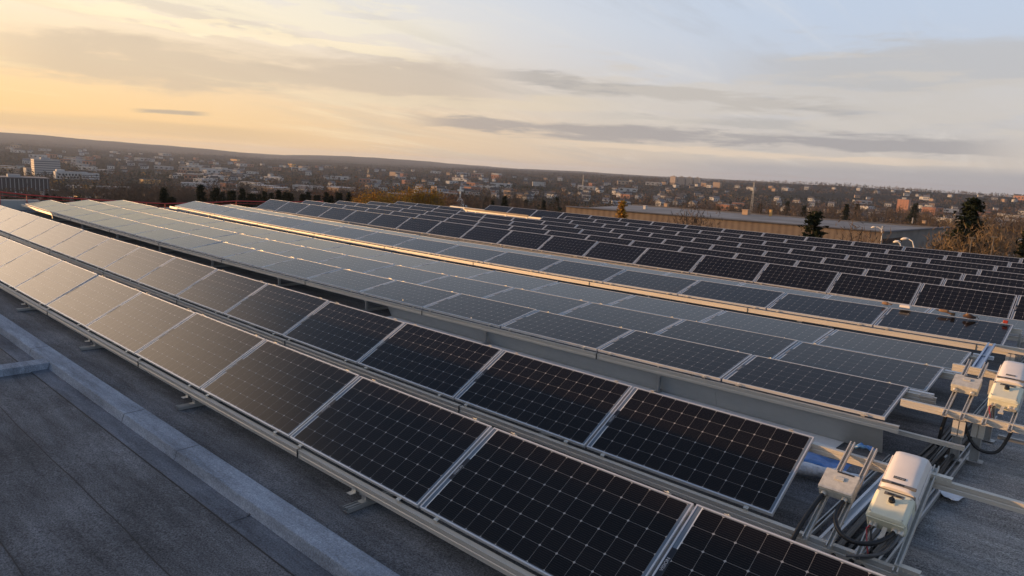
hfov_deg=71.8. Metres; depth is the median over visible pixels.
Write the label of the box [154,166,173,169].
flat roof building
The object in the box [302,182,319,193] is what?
bare tree
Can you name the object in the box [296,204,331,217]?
solar panel
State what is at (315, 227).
solar panel
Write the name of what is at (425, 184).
town trees
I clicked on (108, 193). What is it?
bare tree
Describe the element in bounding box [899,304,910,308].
cardboard packet
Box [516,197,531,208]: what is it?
bare tree
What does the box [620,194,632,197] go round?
flat roof building
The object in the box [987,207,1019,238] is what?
bare tree
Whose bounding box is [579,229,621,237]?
solar panel
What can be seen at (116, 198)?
bare tree
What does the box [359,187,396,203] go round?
golden tree
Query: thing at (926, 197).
house
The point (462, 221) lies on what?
solar panel
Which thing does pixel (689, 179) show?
apartment tower
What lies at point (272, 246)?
solar panel
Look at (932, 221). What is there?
bare tree
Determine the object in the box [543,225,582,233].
solar panel
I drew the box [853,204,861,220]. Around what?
conifer tree
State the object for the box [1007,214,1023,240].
bare tree
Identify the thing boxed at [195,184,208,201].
conifer tree
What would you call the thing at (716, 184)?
apartment block
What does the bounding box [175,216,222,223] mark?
solar panel
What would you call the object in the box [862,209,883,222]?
bare tree
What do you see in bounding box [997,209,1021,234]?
bare tree
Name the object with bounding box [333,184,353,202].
bare tree
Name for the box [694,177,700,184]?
apartment tower
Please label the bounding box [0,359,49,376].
roof curb
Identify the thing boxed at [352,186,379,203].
golden tree
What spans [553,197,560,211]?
conifer tree
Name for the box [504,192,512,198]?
house
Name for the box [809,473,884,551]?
roof channel
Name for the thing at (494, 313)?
solar panel
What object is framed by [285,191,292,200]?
conifer tree
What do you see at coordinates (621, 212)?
golden tree
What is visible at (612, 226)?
solar panel
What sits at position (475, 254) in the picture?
solar panel
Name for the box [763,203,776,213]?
bare tree
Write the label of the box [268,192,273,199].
conifer tree
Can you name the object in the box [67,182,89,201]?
bare tree
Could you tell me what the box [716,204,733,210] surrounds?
flat roof building
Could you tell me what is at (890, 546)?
conduit
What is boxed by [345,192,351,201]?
conifer tree
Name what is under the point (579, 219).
solar panel
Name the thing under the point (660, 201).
house
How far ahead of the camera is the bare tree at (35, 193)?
183.60 m
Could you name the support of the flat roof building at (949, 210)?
on the valley ground
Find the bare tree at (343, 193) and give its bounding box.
[334,187,353,201]
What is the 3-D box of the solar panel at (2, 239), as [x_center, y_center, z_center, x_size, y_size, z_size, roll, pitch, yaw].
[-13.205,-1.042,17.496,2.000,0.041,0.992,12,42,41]
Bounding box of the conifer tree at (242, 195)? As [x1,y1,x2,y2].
[237,191,247,206]
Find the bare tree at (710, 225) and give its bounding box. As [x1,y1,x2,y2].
[669,203,722,227]
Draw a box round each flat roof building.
[0,167,19,172]
[10,150,25,152]
[29,154,46,157]
[46,154,57,157]
[63,158,84,162]
[70,163,89,166]
[78,166,97,170]
[82,160,95,165]
[84,156,93,159]
[134,158,149,160]
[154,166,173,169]
[181,166,198,171]
[184,174,197,179]
[187,165,202,167]
[193,178,216,182]
[201,168,221,171]
[202,169,220,172]
[208,175,228,179]
[220,182,235,188]
[239,181,263,185]
[251,185,278,189]
[264,187,289,189]
[272,167,280,170]
[293,185,323,190]
[327,187,354,192]
[330,176,348,179]
[359,178,369,182]
[370,179,381,183]
[446,181,457,183]
[452,177,466,180]
[464,186,480,191]
[466,182,478,185]
[471,173,480,177]
[490,182,511,187]
[491,174,501,178]
[577,186,595,189]
[617,180,628,184]
[618,188,636,191]
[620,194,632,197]
[645,182,661,185]
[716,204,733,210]
[854,200,872,204]
[860,206,874,209]
[937,207,943,213]
[944,208,958,212]
[998,214,1023,220]
[1014,195,1023,199]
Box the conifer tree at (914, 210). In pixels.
[902,203,918,224]
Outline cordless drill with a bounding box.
[936,309,955,315]
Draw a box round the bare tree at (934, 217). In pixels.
[919,206,945,226]
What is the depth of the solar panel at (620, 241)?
26.85 m
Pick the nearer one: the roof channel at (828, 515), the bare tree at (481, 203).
the roof channel at (828, 515)
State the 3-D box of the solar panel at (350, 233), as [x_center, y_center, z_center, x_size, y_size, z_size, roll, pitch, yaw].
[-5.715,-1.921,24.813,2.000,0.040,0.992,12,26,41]
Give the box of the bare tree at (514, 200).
[500,194,525,207]
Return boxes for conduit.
[790,492,824,540]
[833,500,895,545]
[846,535,900,557]
[856,535,896,559]
[936,399,954,445]
[965,403,1012,453]
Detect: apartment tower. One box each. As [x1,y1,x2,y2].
[670,176,676,184]
[678,176,684,184]
[686,176,692,185]
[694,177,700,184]
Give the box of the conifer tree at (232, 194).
[226,190,238,204]
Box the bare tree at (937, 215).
[927,207,945,223]
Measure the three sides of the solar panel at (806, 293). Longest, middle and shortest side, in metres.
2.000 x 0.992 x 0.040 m
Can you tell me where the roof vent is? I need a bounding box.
[742,209,749,214]
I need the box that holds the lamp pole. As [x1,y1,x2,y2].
[990,236,997,254]
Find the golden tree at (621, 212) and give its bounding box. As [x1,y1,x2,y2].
[615,200,628,218]
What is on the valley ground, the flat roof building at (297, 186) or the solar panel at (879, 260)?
the flat roof building at (297, 186)
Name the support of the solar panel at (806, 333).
on the panel rack at (974, 358)
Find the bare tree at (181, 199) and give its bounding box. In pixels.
[174,190,193,202]
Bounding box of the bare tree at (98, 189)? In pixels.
[89,182,101,197]
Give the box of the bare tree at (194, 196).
[177,191,214,204]
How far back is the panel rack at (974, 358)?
10.84 m
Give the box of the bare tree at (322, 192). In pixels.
[311,185,332,199]
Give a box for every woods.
[0,136,1022,196]
[0,184,1013,252]
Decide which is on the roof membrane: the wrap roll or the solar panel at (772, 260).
the wrap roll
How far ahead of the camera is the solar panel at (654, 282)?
16.74 m
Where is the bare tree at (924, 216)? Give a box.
[904,210,935,225]
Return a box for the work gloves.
[855,442,875,450]
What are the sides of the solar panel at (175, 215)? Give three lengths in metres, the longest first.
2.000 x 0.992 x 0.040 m
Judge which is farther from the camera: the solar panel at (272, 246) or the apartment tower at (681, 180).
the apartment tower at (681, 180)
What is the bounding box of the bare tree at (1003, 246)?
[985,228,1023,256]
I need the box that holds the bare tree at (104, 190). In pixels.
[96,185,113,201]
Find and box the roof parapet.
[1,200,483,209]
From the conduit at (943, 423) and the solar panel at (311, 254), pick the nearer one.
the conduit at (943, 423)
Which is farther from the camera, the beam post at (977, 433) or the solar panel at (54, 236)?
the solar panel at (54, 236)
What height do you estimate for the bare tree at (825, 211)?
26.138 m
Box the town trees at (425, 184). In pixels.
[0,152,1023,227]
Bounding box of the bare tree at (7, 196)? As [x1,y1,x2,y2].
[0,182,17,199]
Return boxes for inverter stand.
[802,441,939,574]
[942,359,1023,432]
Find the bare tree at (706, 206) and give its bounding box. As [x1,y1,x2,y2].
[702,202,711,209]
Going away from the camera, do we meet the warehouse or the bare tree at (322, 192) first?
the warehouse
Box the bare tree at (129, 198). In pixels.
[104,184,149,203]
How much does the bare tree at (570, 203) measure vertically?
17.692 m
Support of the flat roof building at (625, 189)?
on the valley ground
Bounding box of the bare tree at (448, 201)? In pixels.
[436,193,461,206]
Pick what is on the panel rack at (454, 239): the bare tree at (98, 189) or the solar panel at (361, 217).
the solar panel at (361, 217)
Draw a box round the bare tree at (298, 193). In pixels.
[286,183,303,202]
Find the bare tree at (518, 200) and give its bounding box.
[510,192,523,207]
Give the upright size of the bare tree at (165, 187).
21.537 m
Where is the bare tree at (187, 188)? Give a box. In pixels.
[180,183,194,194]
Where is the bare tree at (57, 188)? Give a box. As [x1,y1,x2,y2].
[46,181,70,202]
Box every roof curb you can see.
[0,314,399,575]
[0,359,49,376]
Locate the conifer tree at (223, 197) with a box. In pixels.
[220,191,225,203]
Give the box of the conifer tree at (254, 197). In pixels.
[252,193,258,205]
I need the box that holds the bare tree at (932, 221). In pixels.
[913,210,942,226]
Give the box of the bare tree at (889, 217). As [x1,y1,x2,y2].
[874,208,900,223]
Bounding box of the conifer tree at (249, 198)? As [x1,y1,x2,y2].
[244,193,255,206]
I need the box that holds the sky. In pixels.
[0,0,1023,196]
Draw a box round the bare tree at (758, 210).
[747,201,773,213]
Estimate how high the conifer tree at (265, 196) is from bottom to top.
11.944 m
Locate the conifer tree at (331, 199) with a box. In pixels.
[327,195,333,203]
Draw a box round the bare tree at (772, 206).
[763,199,777,214]
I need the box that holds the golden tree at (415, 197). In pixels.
[405,187,428,202]
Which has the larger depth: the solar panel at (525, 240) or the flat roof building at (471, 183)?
the flat roof building at (471, 183)
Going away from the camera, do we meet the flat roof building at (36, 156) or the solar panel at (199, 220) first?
the solar panel at (199, 220)
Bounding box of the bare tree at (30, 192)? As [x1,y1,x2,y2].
[13,184,43,200]
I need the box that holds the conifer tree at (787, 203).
[780,201,790,214]
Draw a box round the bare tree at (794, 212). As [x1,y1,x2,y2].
[786,202,805,216]
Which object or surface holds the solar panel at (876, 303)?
on the panel rack at (1012, 338)
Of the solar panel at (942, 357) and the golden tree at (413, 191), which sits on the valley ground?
the golden tree at (413, 191)
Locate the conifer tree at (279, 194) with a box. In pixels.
[274,190,282,199]
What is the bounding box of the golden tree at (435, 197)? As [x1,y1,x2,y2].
[417,184,443,205]
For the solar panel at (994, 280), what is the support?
on the panel rack
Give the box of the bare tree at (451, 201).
[443,191,459,206]
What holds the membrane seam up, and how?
on the roof membrane
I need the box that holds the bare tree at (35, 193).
[22,187,43,199]
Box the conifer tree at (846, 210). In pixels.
[841,204,849,219]
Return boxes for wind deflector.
[387,300,882,452]
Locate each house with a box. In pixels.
[16,164,24,168]
[22,158,30,163]
[107,164,114,168]
[127,161,134,165]
[140,165,147,168]
[169,173,177,177]
[230,175,237,179]
[233,168,239,172]
[297,186,307,191]
[302,179,310,184]
[365,183,373,188]
[379,185,387,190]
[437,186,444,191]
[463,188,471,194]
[490,187,499,193]
[504,188,513,193]
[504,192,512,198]
[522,194,532,200]
[547,191,556,197]
[582,192,590,198]
[655,199,665,205]
[664,196,673,201]
[697,194,704,198]
[713,196,719,201]
[884,201,891,206]
[923,195,929,199]
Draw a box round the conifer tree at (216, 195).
[209,188,222,204]
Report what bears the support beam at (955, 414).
on the beam post at (958, 429)
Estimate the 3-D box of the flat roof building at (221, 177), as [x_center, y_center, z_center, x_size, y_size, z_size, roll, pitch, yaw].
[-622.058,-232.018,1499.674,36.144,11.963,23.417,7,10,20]
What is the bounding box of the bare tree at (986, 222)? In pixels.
[960,213,999,232]
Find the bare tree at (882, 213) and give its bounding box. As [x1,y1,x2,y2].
[865,203,892,221]
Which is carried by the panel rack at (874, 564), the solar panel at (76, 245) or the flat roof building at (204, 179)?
the solar panel at (76, 245)
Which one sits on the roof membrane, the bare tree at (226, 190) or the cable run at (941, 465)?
the cable run at (941, 465)
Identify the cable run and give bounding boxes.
[830,423,952,556]
[837,419,954,543]
[838,432,951,557]
[848,422,971,562]
[856,426,971,565]
[860,431,970,567]
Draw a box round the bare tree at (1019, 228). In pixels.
[1009,217,1023,238]
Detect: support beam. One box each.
[890,429,964,450]
[900,398,1023,434]
[952,363,998,378]
[989,343,1023,354]
[997,434,1023,444]
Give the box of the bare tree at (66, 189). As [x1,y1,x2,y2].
[50,180,74,199]
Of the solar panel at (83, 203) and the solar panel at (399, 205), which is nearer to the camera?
the solar panel at (83, 203)
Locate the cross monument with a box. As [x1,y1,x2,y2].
[456,187,466,206]
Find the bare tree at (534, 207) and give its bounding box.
[522,197,548,209]
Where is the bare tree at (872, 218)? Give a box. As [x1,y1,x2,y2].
[854,209,881,221]
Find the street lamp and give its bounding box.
[901,237,914,247]
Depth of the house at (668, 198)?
1354.73 m
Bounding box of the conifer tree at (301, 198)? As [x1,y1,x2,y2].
[299,194,305,202]
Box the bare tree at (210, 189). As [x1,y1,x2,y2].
[204,179,221,193]
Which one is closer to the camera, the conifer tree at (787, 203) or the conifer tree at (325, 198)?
the conifer tree at (325, 198)
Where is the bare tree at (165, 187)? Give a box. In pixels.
[153,179,177,194]
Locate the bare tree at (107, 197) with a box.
[86,182,122,201]
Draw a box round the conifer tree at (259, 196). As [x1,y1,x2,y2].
[256,194,261,206]
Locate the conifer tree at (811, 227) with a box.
[797,211,830,237]
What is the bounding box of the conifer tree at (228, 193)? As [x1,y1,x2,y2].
[225,189,230,204]
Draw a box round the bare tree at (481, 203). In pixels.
[474,196,487,208]
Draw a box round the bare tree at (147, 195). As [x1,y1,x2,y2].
[139,185,157,205]
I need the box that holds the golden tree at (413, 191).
[397,185,418,202]
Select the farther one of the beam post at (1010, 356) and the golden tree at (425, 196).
the golden tree at (425, 196)
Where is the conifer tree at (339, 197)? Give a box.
[337,193,343,200]
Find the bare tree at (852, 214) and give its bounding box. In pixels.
[841,202,870,221]
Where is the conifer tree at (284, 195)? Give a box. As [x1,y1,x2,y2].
[281,191,286,200]
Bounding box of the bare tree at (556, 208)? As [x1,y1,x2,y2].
[546,202,566,211]
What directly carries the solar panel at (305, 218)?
on the panel rack at (1012, 338)
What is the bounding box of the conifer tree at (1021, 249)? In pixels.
[1012,231,1023,262]
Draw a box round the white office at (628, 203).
[611,201,630,205]
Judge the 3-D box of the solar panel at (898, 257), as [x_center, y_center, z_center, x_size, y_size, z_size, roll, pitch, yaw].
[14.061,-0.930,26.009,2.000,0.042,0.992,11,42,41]
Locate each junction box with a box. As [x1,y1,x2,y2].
[818,467,860,503]
[951,374,982,395]
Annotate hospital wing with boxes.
[23,167,30,175]
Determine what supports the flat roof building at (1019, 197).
on the valley ground
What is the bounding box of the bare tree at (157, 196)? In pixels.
[139,189,160,206]
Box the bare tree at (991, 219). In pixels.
[980,210,1019,236]
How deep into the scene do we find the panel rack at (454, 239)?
26.55 m
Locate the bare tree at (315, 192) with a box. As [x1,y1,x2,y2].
[310,186,322,200]
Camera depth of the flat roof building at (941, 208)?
1286.39 m
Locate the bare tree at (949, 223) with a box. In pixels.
[927,208,963,232]
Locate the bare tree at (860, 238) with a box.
[834,215,891,245]
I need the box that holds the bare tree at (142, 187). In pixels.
[137,181,150,195]
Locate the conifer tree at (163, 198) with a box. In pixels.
[157,187,168,207]
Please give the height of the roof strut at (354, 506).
0.144 m
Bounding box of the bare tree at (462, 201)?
[447,191,479,207]
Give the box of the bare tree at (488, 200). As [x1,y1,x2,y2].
[483,193,497,208]
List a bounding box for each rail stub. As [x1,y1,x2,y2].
[909,389,934,398]
[944,369,967,375]
[973,353,993,359]
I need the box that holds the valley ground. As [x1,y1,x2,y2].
[0,132,1023,227]
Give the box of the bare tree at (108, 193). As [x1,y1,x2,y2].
[98,187,115,198]
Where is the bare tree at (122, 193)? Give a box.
[106,186,133,199]
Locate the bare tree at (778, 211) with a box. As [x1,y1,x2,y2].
[773,205,786,215]
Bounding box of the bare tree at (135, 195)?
[118,184,154,205]
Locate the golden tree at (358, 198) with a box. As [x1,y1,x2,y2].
[349,180,390,203]
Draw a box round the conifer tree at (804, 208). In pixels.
[799,205,807,216]
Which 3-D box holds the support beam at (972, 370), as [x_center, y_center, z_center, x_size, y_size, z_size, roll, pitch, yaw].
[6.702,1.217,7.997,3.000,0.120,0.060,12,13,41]
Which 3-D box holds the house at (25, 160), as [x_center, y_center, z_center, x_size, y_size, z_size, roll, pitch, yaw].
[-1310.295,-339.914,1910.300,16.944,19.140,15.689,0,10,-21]
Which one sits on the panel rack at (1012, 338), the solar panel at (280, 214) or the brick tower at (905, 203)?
the solar panel at (280, 214)
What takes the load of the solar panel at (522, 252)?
on the panel rack at (1012, 338)
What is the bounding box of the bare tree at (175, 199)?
[160,189,186,207]
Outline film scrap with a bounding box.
[939,490,965,500]
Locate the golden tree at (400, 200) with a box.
[376,184,419,203]
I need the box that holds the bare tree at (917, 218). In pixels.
[905,210,934,224]
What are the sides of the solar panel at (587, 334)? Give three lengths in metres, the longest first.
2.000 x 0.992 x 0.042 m
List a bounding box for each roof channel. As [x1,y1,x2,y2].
[796,454,893,543]
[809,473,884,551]
[846,528,879,560]
[869,416,997,573]
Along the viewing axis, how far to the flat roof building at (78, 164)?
1890.75 m
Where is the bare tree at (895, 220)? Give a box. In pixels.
[884,202,907,224]
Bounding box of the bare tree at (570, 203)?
[562,197,579,211]
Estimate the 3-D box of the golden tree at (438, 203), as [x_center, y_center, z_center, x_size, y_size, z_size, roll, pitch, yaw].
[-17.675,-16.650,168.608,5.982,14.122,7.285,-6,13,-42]
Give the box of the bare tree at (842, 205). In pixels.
[827,202,864,219]
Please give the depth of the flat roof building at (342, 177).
1826.68 m
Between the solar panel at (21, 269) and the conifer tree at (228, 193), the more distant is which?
the conifer tree at (228, 193)
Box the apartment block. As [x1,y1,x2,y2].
[713,182,721,187]
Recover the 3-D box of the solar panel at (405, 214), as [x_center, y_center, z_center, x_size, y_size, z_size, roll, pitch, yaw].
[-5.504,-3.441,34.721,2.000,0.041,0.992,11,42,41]
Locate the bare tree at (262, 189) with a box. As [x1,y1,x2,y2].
[255,183,270,202]
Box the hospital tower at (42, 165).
[31,157,60,176]
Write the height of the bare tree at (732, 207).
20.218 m
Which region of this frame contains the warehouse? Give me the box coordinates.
[566,204,949,250]
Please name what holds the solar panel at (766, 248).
on the panel rack
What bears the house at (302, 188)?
on the valley ground
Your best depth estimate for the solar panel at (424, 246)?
22.08 m
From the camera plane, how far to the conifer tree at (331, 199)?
153.16 m
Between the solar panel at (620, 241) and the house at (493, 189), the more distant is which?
the house at (493, 189)
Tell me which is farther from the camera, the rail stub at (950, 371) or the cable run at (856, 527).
the rail stub at (950, 371)
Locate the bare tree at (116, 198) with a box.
[101,189,125,201]
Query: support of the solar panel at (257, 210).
on the panel rack at (1012, 338)
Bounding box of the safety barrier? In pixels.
[0,191,322,208]
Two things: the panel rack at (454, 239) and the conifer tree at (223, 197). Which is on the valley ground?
the conifer tree at (223, 197)
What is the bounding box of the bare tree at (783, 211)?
[777,204,792,215]
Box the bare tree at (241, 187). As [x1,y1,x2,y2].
[237,181,256,200]
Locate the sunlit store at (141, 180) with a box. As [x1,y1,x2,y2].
[139,179,149,183]
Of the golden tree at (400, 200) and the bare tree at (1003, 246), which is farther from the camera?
the golden tree at (400, 200)
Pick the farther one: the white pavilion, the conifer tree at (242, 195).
the white pavilion
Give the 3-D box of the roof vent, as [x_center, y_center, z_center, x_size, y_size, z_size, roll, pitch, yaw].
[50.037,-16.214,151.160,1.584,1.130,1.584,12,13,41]
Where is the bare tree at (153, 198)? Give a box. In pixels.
[141,188,160,205]
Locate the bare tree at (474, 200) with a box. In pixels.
[465,194,481,207]
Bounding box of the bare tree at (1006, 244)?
[995,228,1020,256]
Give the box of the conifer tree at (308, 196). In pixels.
[305,190,311,200]
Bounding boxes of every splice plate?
[893,562,921,575]
[930,472,952,485]
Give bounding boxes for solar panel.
[0,207,20,222]
[0,212,39,233]
[0,236,7,242]
[0,239,32,266]
[0,249,62,287]
[10,217,59,240]
[14,261,97,306]
[25,200,64,207]
[28,223,83,248]
[39,204,79,212]
[46,275,141,327]
[50,230,108,258]
[54,208,97,217]
[65,200,103,206]
[71,212,116,222]
[75,238,139,268]
[80,204,121,210]
[85,292,194,354]
[90,217,139,228]
[96,208,138,215]
[101,200,139,205]
[103,247,174,281]
[111,222,161,234]
[116,212,160,220]
[117,204,157,209]
[134,208,176,214]
[134,228,189,241]
[135,312,265,389]
[136,217,183,225]
[136,257,216,296]
[154,212,196,218]
[158,222,207,231]
[160,234,221,249]
[175,201,213,209]
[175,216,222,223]
[176,269,266,314]
[184,227,237,237]
[189,242,256,258]
[194,204,235,213]
[199,221,247,229]
[201,339,359,437]
[211,233,268,245]
[215,208,258,218]
[222,204,248,208]
[223,250,294,268]
[224,283,328,336]
[226,226,279,235]
[238,213,282,223]
[240,240,303,253]
[243,208,271,212]
[254,232,311,242]
[256,199,288,210]
[261,258,341,279]
[263,217,312,228]
[266,212,295,216]
[275,202,309,213]
[276,247,344,261]
[283,301,404,363]
[286,238,348,249]
[290,376,492,507]
[291,216,320,221]
[291,222,342,233]
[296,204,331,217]
[302,200,324,205]
[306,269,394,292]
[314,220,351,225]
[317,255,393,272]
[318,207,356,220]
[321,203,346,207]
[321,227,375,240]
[324,245,391,257]
[334,201,357,205]
[342,210,381,224]
[343,205,368,210]
[343,225,382,230]
[355,203,379,208]
[355,232,414,246]
[358,322,502,399]
[359,280,459,308]
[363,265,447,283]
[366,208,392,213]
[366,253,437,267]
[367,201,389,205]
[367,214,410,228]
[376,206,402,210]
[376,230,419,236]
[387,203,410,208]
[389,211,419,217]
[393,238,457,254]
[394,201,417,205]
[396,217,441,233]
[399,208,426,213]
[408,206,434,210]
[411,261,491,277]
[414,236,456,242]
[415,203,438,207]
[416,214,447,220]
[418,275,512,297]
[420,427,693,575]
[423,211,453,217]
[423,293,536,327]
[426,221,474,238]
[432,208,459,213]
[435,245,504,262]
[437,206,462,210]
[444,218,478,224]
[450,214,482,220]
[452,241,501,249]
[455,350,632,447]
[457,211,485,216]
[460,226,511,243]
[467,271,557,290]
[475,222,511,229]
[479,217,513,224]
[483,205,512,215]
[483,214,513,220]
[484,252,561,271]
[484,288,589,314]
[495,248,549,256]
[497,230,552,250]
[501,310,631,350]
[504,207,536,217]
[509,226,548,233]
[510,221,545,228]
[511,217,543,223]
[528,210,563,219]
[531,282,633,304]
[538,236,597,256]
[539,260,624,282]
[540,217,572,222]
[542,221,577,227]
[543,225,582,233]
[545,230,588,239]
[546,255,606,264]
[558,212,591,218]
[560,302,682,333]
[564,216,595,221]
[570,220,604,226]
[575,225,612,231]
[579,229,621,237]
[583,242,647,264]
[585,235,633,245]
[586,387,814,516]
[589,215,620,220]
[594,219,628,225]
[598,330,751,380]
[600,263,669,274]
[603,224,639,230]
[603,270,698,294]
[608,295,723,321]
[611,228,651,236]
[619,218,652,224]
[619,234,665,243]
[626,223,663,229]
[629,240,682,251]
[633,248,703,272]
[638,227,678,234]
[649,233,693,241]
[651,222,686,227]
[652,504,884,575]
[657,319,797,358]
[661,226,700,232]
[662,239,712,249]
[665,272,742,285]
[676,231,719,239]
[678,280,784,309]
[679,246,736,257]
[686,225,723,231]
[690,255,766,282]
[691,237,740,246]
[699,230,741,237]
[702,311,833,343]
[710,245,765,255]
[718,236,764,244]
[722,229,763,235]
[722,355,908,419]
[734,253,797,265]
[738,243,791,252]
[738,283,828,297]
[740,234,785,242]
[754,263,838,293]
[762,233,806,240]
[763,241,814,249]
[763,251,823,262]
[767,293,887,326]
[776,341,943,391]
[784,239,834,247]
[789,248,847,259]
[795,261,865,282]
[805,237,853,244]
[812,246,868,256]
[816,329,970,370]
[822,257,889,270]
[825,295,929,312]
[827,273,921,305]
[833,244,886,253]
[845,255,909,266]
[852,241,903,253]
[864,269,943,296]
[867,252,928,262]
[874,308,1012,344]
[886,249,944,262]
[887,265,962,283]
[903,247,959,256]
[908,262,978,279]
[912,283,1016,318]
[927,259,995,270]
[927,308,1023,335]
[942,278,1023,310]
[944,255,1009,266]
[959,252,1020,266]
[962,274,1023,287]
[978,269,1023,280]
[994,266,1023,273]
[1009,262,1023,268]
[1010,295,1023,320]
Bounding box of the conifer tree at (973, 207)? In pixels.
[942,197,995,254]
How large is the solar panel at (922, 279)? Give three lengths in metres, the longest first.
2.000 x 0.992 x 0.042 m
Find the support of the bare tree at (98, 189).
on the valley ground
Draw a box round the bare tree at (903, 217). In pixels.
[892,208,911,224]
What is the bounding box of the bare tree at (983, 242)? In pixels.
[924,216,1022,257]
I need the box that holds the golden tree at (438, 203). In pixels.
[428,189,446,205]
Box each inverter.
[866,451,932,553]
[987,361,1023,418]
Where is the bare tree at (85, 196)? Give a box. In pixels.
[77,190,92,198]
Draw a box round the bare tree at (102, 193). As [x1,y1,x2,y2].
[92,183,114,201]
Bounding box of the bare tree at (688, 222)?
[661,204,708,225]
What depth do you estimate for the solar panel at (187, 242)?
21.08 m
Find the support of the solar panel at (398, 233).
on the panel rack at (1012, 338)
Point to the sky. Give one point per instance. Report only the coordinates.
(914, 94)
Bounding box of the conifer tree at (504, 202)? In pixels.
[500,195,508,206]
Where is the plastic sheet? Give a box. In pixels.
[803,451,851,470]
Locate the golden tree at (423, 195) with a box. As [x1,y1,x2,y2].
[405,181,430,204]
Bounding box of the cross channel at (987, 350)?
[972,342,995,367]
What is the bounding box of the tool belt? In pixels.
[963,313,978,318]
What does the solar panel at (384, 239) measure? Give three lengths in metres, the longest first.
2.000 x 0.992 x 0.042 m
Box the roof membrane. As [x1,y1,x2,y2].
[0,209,1023,575]
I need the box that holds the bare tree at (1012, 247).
[997,229,1023,258]
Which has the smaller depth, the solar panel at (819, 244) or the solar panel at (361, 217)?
the solar panel at (819, 244)
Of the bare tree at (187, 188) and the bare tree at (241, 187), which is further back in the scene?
the bare tree at (187, 188)
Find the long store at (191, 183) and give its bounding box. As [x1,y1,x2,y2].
[181,182,236,187]
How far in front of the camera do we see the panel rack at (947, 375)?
9.76 m
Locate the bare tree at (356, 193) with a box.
[350,186,368,198]
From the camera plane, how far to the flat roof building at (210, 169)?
2070.95 m
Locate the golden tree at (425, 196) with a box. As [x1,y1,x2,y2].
[414,189,433,203]
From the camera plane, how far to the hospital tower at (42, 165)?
1149.31 m
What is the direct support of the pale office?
on the valley ground
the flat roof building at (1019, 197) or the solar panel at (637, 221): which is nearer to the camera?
the solar panel at (637, 221)
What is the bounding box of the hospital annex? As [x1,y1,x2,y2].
[81,173,98,179]
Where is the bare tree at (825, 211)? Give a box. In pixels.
[816,203,829,218]
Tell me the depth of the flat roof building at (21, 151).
2952.07 m
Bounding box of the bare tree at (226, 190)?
[220,181,239,196]
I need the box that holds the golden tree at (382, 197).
[359,182,396,202]
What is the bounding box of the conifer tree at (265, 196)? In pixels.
[258,191,269,204]
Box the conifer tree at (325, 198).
[322,191,328,202]
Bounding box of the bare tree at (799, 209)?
[791,202,807,215]
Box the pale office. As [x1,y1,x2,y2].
[532,182,545,186]
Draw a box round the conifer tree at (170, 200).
[165,196,176,207]
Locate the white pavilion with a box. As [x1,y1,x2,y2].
[53,169,87,178]
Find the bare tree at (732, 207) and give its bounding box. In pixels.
[723,203,737,211]
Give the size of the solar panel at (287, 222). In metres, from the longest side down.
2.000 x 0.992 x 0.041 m
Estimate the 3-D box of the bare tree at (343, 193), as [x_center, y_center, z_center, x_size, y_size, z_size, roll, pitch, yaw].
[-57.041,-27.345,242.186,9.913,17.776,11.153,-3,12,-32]
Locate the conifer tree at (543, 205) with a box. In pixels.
[541,200,546,210]
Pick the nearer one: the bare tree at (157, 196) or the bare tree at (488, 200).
the bare tree at (157, 196)
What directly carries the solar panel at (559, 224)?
on the panel rack
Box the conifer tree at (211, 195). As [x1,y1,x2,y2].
[207,189,214,200]
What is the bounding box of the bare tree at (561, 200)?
[552,196,572,210]
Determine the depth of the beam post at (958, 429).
8.04 m
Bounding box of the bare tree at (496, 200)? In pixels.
[487,195,502,206]
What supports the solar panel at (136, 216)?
on the panel rack at (947, 375)
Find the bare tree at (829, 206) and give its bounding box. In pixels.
[818,203,837,217]
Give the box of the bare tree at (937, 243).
[919,217,985,256]
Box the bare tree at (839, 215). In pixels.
[823,206,841,219]
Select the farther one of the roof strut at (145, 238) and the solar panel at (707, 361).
the roof strut at (145, 238)
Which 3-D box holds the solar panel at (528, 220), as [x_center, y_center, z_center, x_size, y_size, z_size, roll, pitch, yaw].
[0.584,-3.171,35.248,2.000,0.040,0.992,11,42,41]
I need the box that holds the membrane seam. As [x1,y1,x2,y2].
[0,348,294,575]
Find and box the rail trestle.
[464,208,528,218]
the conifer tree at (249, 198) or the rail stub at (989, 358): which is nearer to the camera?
the rail stub at (989, 358)
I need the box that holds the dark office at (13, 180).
[0,174,49,197]
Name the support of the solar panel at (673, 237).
on the panel rack
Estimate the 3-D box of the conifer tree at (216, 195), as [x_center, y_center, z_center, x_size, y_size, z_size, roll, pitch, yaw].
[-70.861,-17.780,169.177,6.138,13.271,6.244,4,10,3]
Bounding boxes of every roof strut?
[16,295,173,311]
[25,211,199,212]
[52,217,229,220]
[79,224,266,229]
[79,325,254,350]
[115,232,309,239]
[158,241,364,251]
[176,367,370,409]
[209,252,421,266]
[277,265,497,286]
[343,432,550,513]
[362,280,586,311]
[481,299,702,344]
[654,322,844,392]
[931,356,1023,468]
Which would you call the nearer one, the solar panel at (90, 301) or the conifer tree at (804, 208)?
the solar panel at (90, 301)
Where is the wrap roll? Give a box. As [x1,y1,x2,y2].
[796,461,863,485]
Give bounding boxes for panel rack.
[0,230,1023,575]
[0,238,731,575]
[21,204,919,433]
[170,206,1021,361]
[236,232,954,404]
[272,211,1017,300]
[409,250,1023,361]
[461,209,995,269]
[798,341,977,361]
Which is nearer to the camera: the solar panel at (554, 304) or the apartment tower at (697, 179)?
the solar panel at (554, 304)
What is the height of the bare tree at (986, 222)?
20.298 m
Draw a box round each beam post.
[944,419,965,461]
[965,423,985,463]
[982,379,995,442]
[1005,353,1014,360]
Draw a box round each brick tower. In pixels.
[896,197,910,212]
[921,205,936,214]

